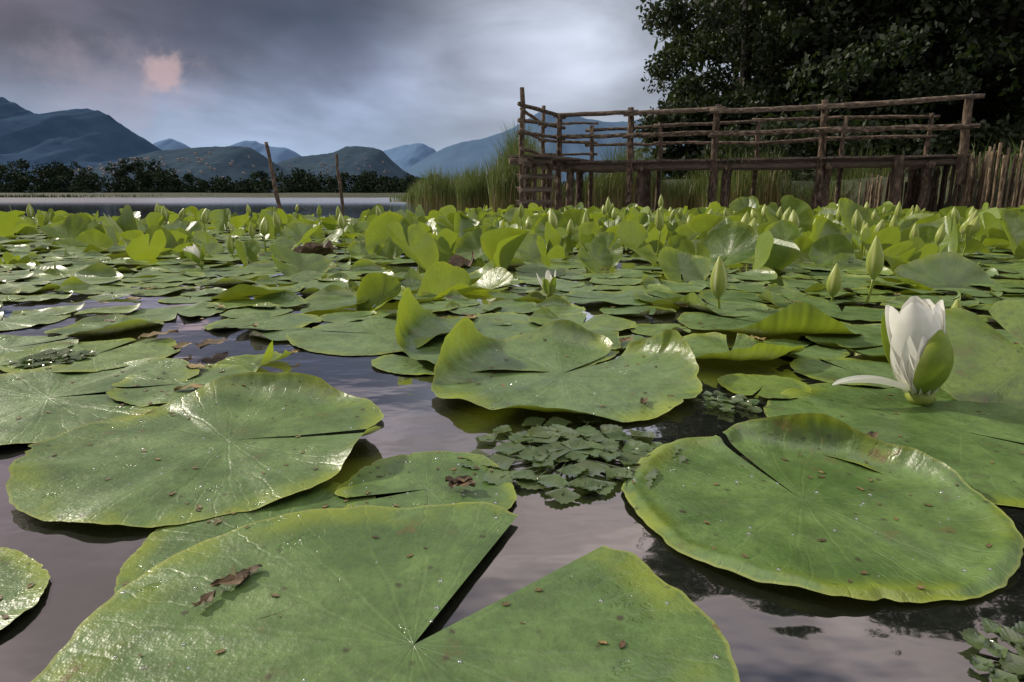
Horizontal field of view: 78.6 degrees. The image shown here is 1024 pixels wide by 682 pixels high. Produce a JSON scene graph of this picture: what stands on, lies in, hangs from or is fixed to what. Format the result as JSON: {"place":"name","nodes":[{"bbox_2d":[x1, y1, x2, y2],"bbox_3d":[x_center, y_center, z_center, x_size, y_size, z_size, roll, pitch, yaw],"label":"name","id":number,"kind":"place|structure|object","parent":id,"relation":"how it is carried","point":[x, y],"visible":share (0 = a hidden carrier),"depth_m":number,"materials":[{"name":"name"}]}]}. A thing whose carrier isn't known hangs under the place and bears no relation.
{"place":"outdoors","nodes":[
{"label":"outdoors","id":0,"kind":"place"},
{"bbox_2d":[0,97,161,182],"bbox_3d":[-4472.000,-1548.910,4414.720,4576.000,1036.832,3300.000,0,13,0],"label":"mountain","id":1,"kind":"structure","parent":0,"point":[85,137],"depth_m":4354.06,"materials":[{"name":"stone"}]},
{"bbox_2d":[9,146,297,192],"bbox_3d":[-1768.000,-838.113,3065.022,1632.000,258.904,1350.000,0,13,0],"label":"hill","id":2,"kind":"structure","parent":0,"point":[219,159],"depth_m":2983.01,"materials":[{"name":"plant"}]},
{"bbox_2d":[44,152,389,179],"bbox_3d":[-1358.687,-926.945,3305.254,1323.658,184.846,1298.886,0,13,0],"label":"village houses","id":3,"kind":"structure","parent":2,"relation":"on","point":[161,158],"depth_m":2920.16,"materials":[{"name":"paint"}]},
{"bbox_2d":[153,138,435,169],"bbox_3d":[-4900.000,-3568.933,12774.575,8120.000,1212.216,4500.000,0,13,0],"label":"mountain","id":4,"kind":"structure","parent":0,"point":[403,157],"depth_m":13012.23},
{"bbox_2d":[277,146,414,192],"bbox_3d":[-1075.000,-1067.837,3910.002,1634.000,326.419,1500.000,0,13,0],"label":"hill","id":5,"kind":"structure","parent":0,"point":[375,157],"depth_m":3847.72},
{"bbox_2d":[0,0,831,155],"label":"sky","id":6,"kind":"structure","parent":0,"point":[304,77],"materials":[{"name":"grey"}]},
{"bbox_2d":[0,151,1022,210],"bbox_3d":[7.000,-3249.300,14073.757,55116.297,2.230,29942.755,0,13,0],"label":"ground","id":7,"kind":"structure","parent":0,"point":[855,196],"depth_m":17.81,"materials":[{"name":"soil"}]},
{"bbox_2d":[0,157,667,192],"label":"distant tree line","id":8,"kind":"object","parent":7,"relation":"on","point":[83,182],"visible":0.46,"depth_m":219.65,"materials":[{"name":"plant"}]},
{"bbox_2d":[636,0,841,127],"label":"poplar tree","id":9,"kind":"object","parent":7,"relation":"on","point":[673,15],"visible":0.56,"depth_m":20.52,"materials":[{"name":"green plant"}]},
{"bbox_2d":[507,87,984,210],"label":"wooden jetty","id":10,"kind":"object","parent":7,"relation":"on","point":[821,163],"visible":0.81,"depth_m":11.95,"materials":[{"name":"brown wood"}]},
{"bbox_2d":[634,21,1023,180],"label":"shrub thicket","id":11,"kind":"object","parent":7,"relation":"on","point":[871,76],"visible":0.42,"depth_m":16.73,"materials":[{"name":"green plant"}]},
{"bbox_2d":[654,0,1023,155],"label":"woodland","id":12,"kind":"object","parent":7,"relation":"on","point":[667,44],"depth_m":30.39,"materials":[{"name":"green plant"}]},
{"bbox_2d":[718,0,966,149],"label":"poplar tree","id":13,"kind":"object","parent":7,"relation":"on","point":[830,29],"visible":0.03,"depth_m":23.32,"materials":[{"name":"green plant"}]},
{"bbox_2d":[727,0,975,149],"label":"poplar tree","id":14,"kind":"object","parent":7,"relation":"on","point":[846,13],"visible":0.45,"depth_m":18.18,"materials":[{"name":"green plant"}]},
{"bbox_2d":[856,0,1023,151],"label":"willow tree","id":15,"kind":"object","parent":7,"relation":"on","point":[992,54],"visible":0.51,"depth_m":16.74,"materials":[{"name":"green plant"}]},
{"bbox_2d":[858,141,1023,211],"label":"palisade fence","id":16,"kind":"object","parent":7,"relation":"on","point":[986,181],"visible":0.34,"depth_m":10.57,"materials":[{"name":"brown wood"}]},
{"bbox_2d":[904,2,1023,149],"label":"poplar tree","id":17,"kind":"object","parent":7,"relation":"on","point":[995,22],"visible":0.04,"depth_m":22.52,"materials":[{"name":"green plant"}]},
{"bbox_2d":[931,133,1023,183],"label":"bank grass","id":18,"kind":"structure","parent":7,"relation":"on","point":[1010,164],"depth_m":11.40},
{"bbox_2d":[0,197,1023,681],"bbox_3d":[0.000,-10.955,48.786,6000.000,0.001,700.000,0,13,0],"label":"lake water","id":19,"kind":"structure","parent":0,"point":[778,633],"depth_m":0.58,"materials":[{"name":"black liquid"}]},
{"bbox_2d":[0,547,50,629],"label":"water lily pad","id":20,"kind":"object","parent":19,"relation":"on","point":[18,574],"visible":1,"depth_m":0.49,"materials":[{"name":"green plant"}]},
{"bbox_2d":[26,203,34,219],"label":"water lily bud","id":21,"kind":"object","parent":19,"relation":"on","point":[30,212],"visible":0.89,"depth_m":5.96,"materials":[{"name":"green plant"}]},
{"bbox_2d":[0,307,70,330],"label":"water lily pad","id":22,"kind":"object","parent":19,"relation":"on","point":[16,320],"visible":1,"depth_m":1.57,"materials":[{"name":"green plant"}]},
{"bbox_2d":[0,334,78,356],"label":"water lily pad","id":23,"kind":"object","parent":19,"relation":"on","point":[8,342],"visible":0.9,"depth_m":1.31,"materials":[{"name":"green plant"}]},
{"bbox_2d":[40,214,87,245],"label":"water lily pad","id":24,"kind":"object","parent":19,"relation":"on","point":[71,227],"visible":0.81,"depth_m":3.96,"materials":[{"name":"green plant"}]},
{"bbox_2d":[0,357,199,444],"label":"water lily pad","id":25,"kind":"object","parent":19,"relation":"on","point":[32,404],"visible":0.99,"depth_m":0.94,"materials":[{"name":"green plant"}]},
{"bbox_2d":[0,194,268,196],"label":"shore reeds","id":26,"kind":"object","parent":19,"relation":"on","point":[67,195],"visible":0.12,"depth_m":203.62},
{"bbox_2d":[161,205,168,223],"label":"water lily bud","id":27,"kind":"object","parent":19,"relation":"on","point":[164,212],"visible":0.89,"depth_m":4.91,"materials":[{"name":"green plant"}]},
{"bbox_2d":[126,301,225,321],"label":"water lily pad","id":28,"kind":"object","parent":19,"relation":"on","point":[201,308],"visible":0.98,"depth_m":1.65,"materials":[{"name":"green plant"}]},
{"bbox_2d":[106,364,251,406],"bbox_3d":[-0.529,0.068,1.003,0.221,0.008,0.220,0,13,0],"label":"water lily pad","id":29,"kind":"object","parent":19,"relation":"on","point":[139,397],"visible":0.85,"depth_m":1.00,"materials":[{"name":"green plant"}]},
{"bbox_2d":[161,221,201,242],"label":"water lily pad","id":30,"kind":"object","parent":19,"relation":"on","point":[190,227],"visible":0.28,"depth_m":4.20,"materials":[{"name":"green plant"}]},
{"bbox_2d":[180,243,204,268],"bbox_3d":[-1.330,-0.324,2.619,0.097,0.175,0.098,-12,18,-42],"label":"water lily flower","id":31,"kind":"object","parent":19,"relation":"on","point":[194,254],"visible":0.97,"depth_m":2.59,"materials":[{"name":"white plant"}]},
{"bbox_2d":[6,372,383,527],"bbox_3d":[-0.361,0.110,0.759,0.399,0.038,0.397,0,13,0],"label":"water lily pad","id":32,"kind":"object","parent":19,"relation":"on","point":[67,482],"visible":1,"depth_m":0.72,"materials":[{"name":"green plant"}]},
{"bbox_2d":[201,208,208,231],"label":"water lily bud","id":33,"kind":"object","parent":19,"relation":"on","point":[204,217],"visible":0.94,"depth_m":5.13,"materials":[{"name":"green plant"}]},
{"bbox_2d":[226,234,234,257],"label":"water lily bud","id":34,"kind":"object","parent":19,"relation":"on","point":[230,245],"visible":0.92,"depth_m":3.01,"materials":[{"name":"green plant"}]},
{"bbox_2d":[215,340,290,371],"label":"water lily pad","id":35,"kind":"object","parent":19,"relation":"on","point":[253,363],"visible":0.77,"depth_m":1.15,"materials":[{"name":"green plant"}]},
{"bbox_2d":[114,481,395,618],"bbox_3d":[-0.213,0.175,0.554,0.231,0.007,0.239,0,13,0],"label":"water lily pad","id":36,"kind":"object","parent":19,"relation":"on","point":[160,544],"visible":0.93,"depth_m":0.58,"materials":[{"name":"green plant"}]},
{"bbox_2d":[204,311,321,330],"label":"water lily pad","id":37,"kind":"object","parent":19,"relation":"on","point":[267,322],"visible":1,"depth_m":1.53,"materials":[{"name":"green plant"}]},
{"bbox_2d":[259,217,269,250],"bbox_3d":[-1.246,-0.495,3.164,0.048,0.263,0.048,-8,15,-32],"label":"water lily bud","id":38,"kind":"object","parent":19,"relation":"on","point":[264,228],"visible":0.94,"depth_m":3.14,"materials":[{"name":"green plant"}]},
{"bbox_2d":[264,142,281,207],"bbox_3d":[-6.391,-4.094,17.029,0.452,2.535,0.190,-5,14,-19],"label":"wooden stake","id":39,"kind":"object","parent":19,"relation":"in","point":[275,191],"visible":0.63,"depth_m":16.86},
{"bbox_2d":[273,211,281,235],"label":"water lily bud","id":40,"kind":"object","parent":19,"relation":"on","point":[277,221],"visible":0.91,"depth_m":4.30,"materials":[{"name":"green plant"}]},
{"bbox_2d":[335,153,343,206],"bbox_3d":[-5.050,-4.334,18.508,0.218,2.324,0.133,0,13,0],"label":"wooden stake","id":41,"kind":"object","parent":19,"relation":"in","point":[339,183],"visible":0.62,"depth_m":18.38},
{"bbox_2d":[338,213,345,253],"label":"water lily bud","id":42,"kind":"object","parent":19,"relation":"on","point":[341,222],"visible":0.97,"depth_m":3.27,"materials":[{"name":"green plant"}]},
{"bbox_2d":[286,315,448,355],"bbox_3d":[-0.307,-0.027,1.390,0.370,0.024,0.390,0,13,0],"label":"water lily pad","id":43,"kind":"object","parent":19,"relation":"on","point":[363,339],"visible":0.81,"depth_m":1.34,"materials":[{"name":"green plant"}]},
{"bbox_2d":[356,272,400,310],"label":"water lily pad","id":44,"kind":"object","parent":19,"relation":"on","point":[373,289],"visible":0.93,"depth_m":1.71,"materials":[{"name":"green plant"}]},
{"bbox_2d":[293,240,475,267],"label":"withered lily pad","id":45,"kind":"object","parent":19,"relation":"on","point":[326,248],"visible":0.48,"depth_m":2.85,"materials":[{"name":"brown plant"}]},
{"bbox_2d":[31,502,739,681],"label":"water lily pad","id":46,"kind":"object","parent":19,"relation":"on","point":[357,613],"visible":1,"depth_m":0.45,"materials":[{"name":"green plant"}]},
{"bbox_2d":[0,230,1023,655],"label":"leaf debris","id":47,"kind":"object","parent":46,"relation":"on","point":[244,574],"visible":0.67,"depth_m":0.68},
{"bbox_2d":[365,211,410,256],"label":"water lily pad","id":48,"kind":"object","parent":19,"relation":"on","point":[377,234],"visible":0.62,"depth_m":3.19,"materials":[{"name":"green plant"}]},
{"bbox_2d":[371,347,435,374],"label":"water lily pad","id":49,"kind":"object","parent":19,"relation":"on","point":[393,363],"visible":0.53,"depth_m":1.13,"materials":[{"name":"green plant"}]},
{"bbox_2d":[335,451,516,509],"bbox_3d":[-0.089,0.152,0.651,0.187,0.006,0.191,0,13,0],"label":"water lily pad","id":50,"kind":"object","parent":19,"relation":"on","point":[426,475],"visible":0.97,"depth_m":0.67,"materials":[{"name":"green plant"}]},
{"bbox_2d":[454,211,478,237],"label":"water lily pad","id":51,"kind":"object","parent":19,"relation":"on","point":[461,222],"visible":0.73,"depth_m":4.15,"materials":[{"name":"green plant"}]},
{"bbox_2d":[455,226,496,260],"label":"water lily pad","id":52,"kind":"object","parent":19,"relation":"on","point":[469,243],"visible":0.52,"depth_m":3.01,"materials":[{"name":"green plant"}]},
{"bbox_2d":[471,267,512,291],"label":"water lily pad","id":53,"kind":"object","parent":19,"relation":"on","point":[495,277],"visible":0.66,"depth_m":2.08,"materials":[{"name":"green plant"}]},
{"bbox_2d":[395,287,620,371],"bbox_3d":[-0.003,-0.049,1.293,0.462,0.109,0.497,0,13,0],"label":"water lily pad","id":54,"kind":"object","parent":19,"relation":"on","point":[415,318],"visible":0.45,"depth_m":1.34,"materials":[{"name":"green plant"}]},
{"bbox_2d":[516,233,552,260],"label":"water lily pad","id":55,"kind":"object","parent":19,"relation":"on","point":[528,240],"visible":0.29,"depth_m":3.11,"materials":[{"name":"green plant"}]},
{"bbox_2d":[525,270,555,297],"bbox_3d":[0.083,-0.127,1.806,0.090,0.158,0.072,0,13,0],"label":"water lily flower","id":56,"kind":"object","parent":19,"relation":"on","point":[548,284],"visible":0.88,"depth_m":1.78,"materials":[{"name":"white plant"}]},
{"bbox_2d":[534,213,567,234],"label":"water lily pad","id":57,"kind":"object","parent":19,"relation":"on","point":[539,226],"visible":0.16,"depth_m":3.84,"materials":[{"name":"green plant"}]},
{"bbox_2d":[548,208,557,228],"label":"water lily bud","id":58,"kind":"object","parent":19,"relation":"on","point":[552,220],"visible":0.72,"depth_m":3.40,"materials":[{"name":"green plant"}]},
{"bbox_2d":[431,317,701,421],"bbox_3d":[0.089,0.016,1.053,0.430,0.085,0.460,0,13,0],"label":"water lily pad","id":59,"kind":"object","parent":19,"relation":"on","point":[468,348],"visible":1,"depth_m":1.04,"materials":[{"name":"green plant"}]},
{"bbox_2d":[566,219,574,256],"bbox_3d":[0.290,-0.481,3.126,0.043,0.253,0.047,0,13,0],"label":"water lily bud","id":60,"kind":"object","parent":19,"relation":"on","point":[570,228],"visible":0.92,"depth_m":3.09,"materials":[{"name":"green plant"}]},
{"bbox_2d":[462,413,686,503],"bbox_3d":[0.067,0.130,0.743,0.242,0.010,0.252,10,17,38],"label":"water chestnut plant","id":61,"kind":"object","parent":19,"relation":"on","point":[551,453],"visible":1,"depth_m":0.73,"materials":[{"name":"green plant"}]},
{"bbox_2d":[561,208,592,225],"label":"water lily pad","id":62,"kind":"object","parent":19,"relation":"on","point":[575,216],"visible":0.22,"depth_m":4.81,"materials":[{"name":"green plant"}]},
{"bbox_2d":[616,220,658,265],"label":"water lily pad","id":63,"kind":"object","parent":19,"relation":"on","point":[632,234],"visible":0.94,"depth_m":2.85,"materials":[{"name":"green plant"}]},
{"bbox_2d":[389,114,905,209],"bbox_3d":[-0.209,-7.263,26.832,9.987,2.783,31.335,-5,14,-20],"label":"reed bed","id":64,"kind":"object","parent":19,"relation":"on","point":[497,186],"visible":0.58,"depth_m":16.10,"materials":[{"name":"plant"}]},
{"bbox_2d":[645,224,667,244],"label":"water lily pad","id":65,"kind":"object","parent":19,"relation":"on","point":[653,233],"visible":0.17,"depth_m":3.55,"materials":[{"name":"green plant"}]},
{"bbox_2d":[655,208,663,255],"bbox_3d":[0.741,-0.518,3.167,0.047,0.305,0.047,6,14,23],"label":"water lily bud","id":66,"kind":"object","parent":19,"relation":"on","point":[659,221],"visible":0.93,"depth_m":3.13,"materials":[{"name":"green plant"}]},
{"bbox_2d":[658,247,710,281],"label":"water lily pad","id":67,"kind":"object","parent":19,"relation":"on","point":[674,264],"visible":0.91,"depth_m":2.29,"materials":[{"name":"green plant"}]},
{"bbox_2d":[688,214,724,233],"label":"water lily pad","id":68,"kind":"object","parent":19,"relation":"on","point":[699,223],"visible":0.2,"depth_m":3.81,"materials":[{"name":"green plant"}]},
{"bbox_2d":[705,201,725,217],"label":"water lily pad","id":69,"kind":"object","parent":19,"relation":"on","point":[715,206],"visible":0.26,"depth_m":5.52,"materials":[{"name":"green plant"}]},
{"bbox_2d":[710,256,726,308],"bbox_3d":[0.550,-0.123,1.675,0.044,0.208,0.044,-7,15,-27],"label":"water lily bud","id":70,"kind":"object","parent":19,"relation":"on","point":[718,282],"visible":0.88,"depth_m":1.65,"materials":[{"name":"green plant"}]},
{"bbox_2d":[696,221,757,265],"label":"water lily pad","id":71,"kind":"object","parent":19,"relation":"on","point":[735,242],"visible":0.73,"depth_m":2.83,"materials":[{"name":"green plant"}]},
{"bbox_2d":[692,390,761,412],"bbox_3d":[0.315,0.089,0.920,0.098,0.011,0.092,0,13,0],"label":"water chestnut plant","id":72,"kind":"object","parent":19,"relation":"on","point":[734,401],"visible":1,"depth_m":0.92,"materials":[{"name":"green plant"}]},
{"bbox_2d":[727,196,759,216],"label":"water lily pad","id":73,"kind":"object","parent":19,"relation":"on","point":[738,204],"visible":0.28,"depth_m":5.91,"materials":[{"name":"green plant"}]},
{"bbox_2d":[683,332,804,360],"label":"water lily pad","id":74,"kind":"object","parent":19,"relation":"on","point":[711,345],"visible":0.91,"depth_m":1.19,"materials":[{"name":"green plant"}]},
{"bbox_2d":[678,302,861,335],"bbox_3d":[0.598,-0.080,1.484,0.404,0.082,0.374,0,13,0],"label":"water lily pad","id":75,"kind":"object","parent":19,"relation":"on","point":[803,317],"visible":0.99,"depth_m":1.33,"materials":[{"name":"green plant"}]},
{"bbox_2d":[765,195,813,236],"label":"water lily pad","id":76,"kind":"object","parent":19,"relation":"on","point":[803,210],"visible":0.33,"depth_m":4.29,"materials":[{"name":"green plant"}]},
{"bbox_2d":[788,209,798,227],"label":"water lily bud","id":77,"kind":"object","parent":19,"relation":"on","point":[793,218],"visible":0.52,"depth_m":3.16,"materials":[{"name":"green plant"}]},
{"bbox_2d":[621,413,1023,602],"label":"water lily pad","id":78,"kind":"object","parent":19,"relation":"on","point":[919,543],"visible":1,"depth_m":0.60,"materials":[{"name":"green plant"}]},
{"bbox_2d":[93,340,991,681],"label":"water droplets","id":79,"kind":"object","parent":78,"relation":"on","point":[495,516],"visible":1,"depth_m":0.62},
{"bbox_2d":[809,216,842,257],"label":"water lily pad","id":80,"kind":"object","parent":19,"relation":"on","point":[823,226],"visible":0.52,"depth_m":2.93,"materials":[{"name":"green plant"}]},
{"bbox_2d":[826,263,841,300],"bbox_3d":[0.941,-0.142,1.835,0.038,0.173,0.038,-13,18,-44],"label":"water lily bud","id":81,"kind":"object","parent":19,"relation":"on","point":[834,283],"visible":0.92,"depth_m":1.81,"materials":[{"name":"green plant"}]},
{"bbox_2d":[798,324,885,356],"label":"water lily pad","id":82,"kind":"object","parent":19,"relation":"on","point":[870,335],"visible":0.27,"depth_m":1.32,"materials":[{"name":"green plant"}]},
{"bbox_2d":[838,198,870,240],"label":"water lily pad","id":83,"kind":"object","parent":19,"relation":"on","point":[849,207],"visible":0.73,"depth_m":4.23,"materials":[{"name":"green plant"}]},
{"bbox_2d":[865,235,883,302],"bbox_3d":[1.018,-0.169,1.768,0.046,0.256,0.047,0,13,0],"label":"water lily bud","id":84,"kind":"object","parent":19,"relation":"on","point":[874,261],"visible":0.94,"depth_m":1.74,"materials":[{"name":"green plant"}]},
{"bbox_2d":[874,219,884,232],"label":"water lily bud","id":85,"kind":"object","parent":19,"relation":"on","point":[880,225],"visible":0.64,"depth_m":2.99,"materials":[{"name":"green plant"}]},
{"bbox_2d":[832,296,953,404],"bbox_3d":[0.562,0.049,0.911,0.150,0.219,0.112,-9,16,-34],"label":"water lily flower","id":86,"kind":"object","parent":19,"relation":"on","point":[917,348],"visible":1,"depth_m":0.89,"materials":[{"name":"white plant"}]},
{"bbox_2d":[763,380,1023,507],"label":"water lily pad","id":87,"kind":"object","parent":19,"relation":"on","point":[940,424],"visible":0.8,"depth_m":0.84,"materials":[{"name":"green plant"}]},
{"bbox_2d":[888,155,904,205],"bbox_3d":[6.871,-2.453,11.292,0.198,1.706,0.754,7,15,29],"label":"mooring post","id":88,"kind":"object","parent":19,"relation":"in","point":[896,176],"visible":0.47,"depth_m":10.92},
{"bbox_2d":[894,201,901,220],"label":"water lily bud","id":89,"kind":"object","parent":19,"relation":"on","point":[898,211],"visible":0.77,"depth_m":4.20,"materials":[{"name":"green plant"}]},
{"bbox_2d":[909,223,918,238],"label":"water lily bud","id":90,"kind":"object","parent":19,"relation":"on","point":[914,231],"visible":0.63,"depth_m":2.84,"materials":[{"name":"green plant"}]},
{"bbox_2d":[899,226,949,252],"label":"water lily pad","id":91,"kind":"object","parent":19,"relation":"on","point":[927,234],"visible":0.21,"depth_m":2.96,"materials":[{"name":"green plant"}]},
{"bbox_2d":[935,223,944,252],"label":"water lily bud","id":92,"kind":"object","parent":19,"relation":"on","point":[939,235],"visible":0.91,"depth_m":2.84,"materials":[{"name":"green plant"}]},
{"bbox_2d":[962,215,978,255],"bbox_3d":[2.265,-0.485,3.100,0.061,0.271,0.052,0,13,0],"label":"water lily bud","id":93,"kind":"object","parent":19,"relation":"on","point":[972,228],"visible":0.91,"depth_m":3.07,"materials":[{"name":"green plant"}]},
{"bbox_2d":[964,210,977,239],"bbox_3d":[2.565,-0.591,3.516,0.052,0.290,0.055,-12,18,-42],"label":"water lily bud","id":94,"kind":"object","parent":19,"relation":"on","point":[972,216],"visible":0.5,"depth_m":3.49,"materials":[{"name":"green plant"}]},
{"bbox_2d":[941,299,1023,407],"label":"water lily pad","id":95,"kind":"object","parent":19,"relation":"on","point":[988,365],"visible":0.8,"depth_m":0.98,"materials":[{"name":"green plant"}]},
{"bbox_2d":[960,617,1023,681],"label":"water chestnut plant","id":96,"kind":"object","parent":19,"relation":"on","point":[1009,662],"visible":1,"depth_m":0.42,"materials":[{"name":"green plant"}]},
{"bbox_2d":[997,209,1023,254],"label":"water lily pad","id":97,"kind":"object","parent":19,"relation":"on","point":[1012,221],"visible":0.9,"depth_m":3.27,"materials":[{"name":"green plant"}]},
{"bbox_2d":[0,201,1023,398],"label":"lily pad field","id":98,"kind":"structure","parent":0,"point":[783,245],"depth_m":2.46,"materials":[{"name":"green plant"}]},
{"bbox_2d":[4,348,95,367],"bbox_3d":[-0.859,0.031,1.169,0.128,0.012,0.134,4,13,15],"label":"water chestnut plant","id":99,"kind":"object","parent":98,"relation":"on","point":[40,359],"visible":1,"depth_m":1.17,"materials":[{"name":"green plant"}]},
{"bbox_2d":[145,225,178,251],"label":"water lily pad","id":100,"kind":"object","parent":98,"relation":"on","point":[171,243],"visible":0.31,"depth_m":3.36,"materials":[{"name":"green plant"}]},
{"bbox_2d":[275,221,318,249],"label":"water lily pad","id":101,"kind":"object","parent":98,"relation":"on","point":[300,231],"visible":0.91,"depth_m":3.58,"materials":[{"name":"green plant"}]},
{"bbox_2d":[269,244,332,275],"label":"water lily pad","id":102,"kind":"object","parent":98,"relation":"on","point":[320,263],"visible":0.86,"depth_m":2.51,"materials":[{"name":"green plant"}]},
{"bbox_2d":[287,219,323,239],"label":"water lily pad","id":103,"kind":"object","parent":98,"relation":"on","point":[318,233],"visible":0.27,"depth_m":4.54,"materials":[{"name":"green plant"}]},
{"bbox_2d":[418,261,477,298],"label":"water lily pad","id":104,"kind":"object","parent":98,"relation":"on","point":[441,279],"visible":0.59,"depth_m":1.96,"materials":[{"name":"green plant"}]},
{"bbox_2d":[851,210,862,235],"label":"water lily bud","id":105,"kind":"object","parent":98,"relation":"on","point":[857,221],"visible":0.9,"depth_m":3.88,"materials":[{"name":"green plant"}]},
{"bbox_2d":[894,251,1000,288],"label":"water lily pad","id":106,"kind":"object","parent":98,"relation":"on","point":[951,268],"visible":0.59,"depth_m":2.21,"materials":[{"name":"green plant"}]},
{"bbox_2d":[404,112,827,182],"bbox_3d":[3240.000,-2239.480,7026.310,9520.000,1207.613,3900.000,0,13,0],"label":"mountain","id":107,"kind":"structure","parent":0,"point":[458,156],"depth_m":6686.10,"materials":[{"name":"stone"}]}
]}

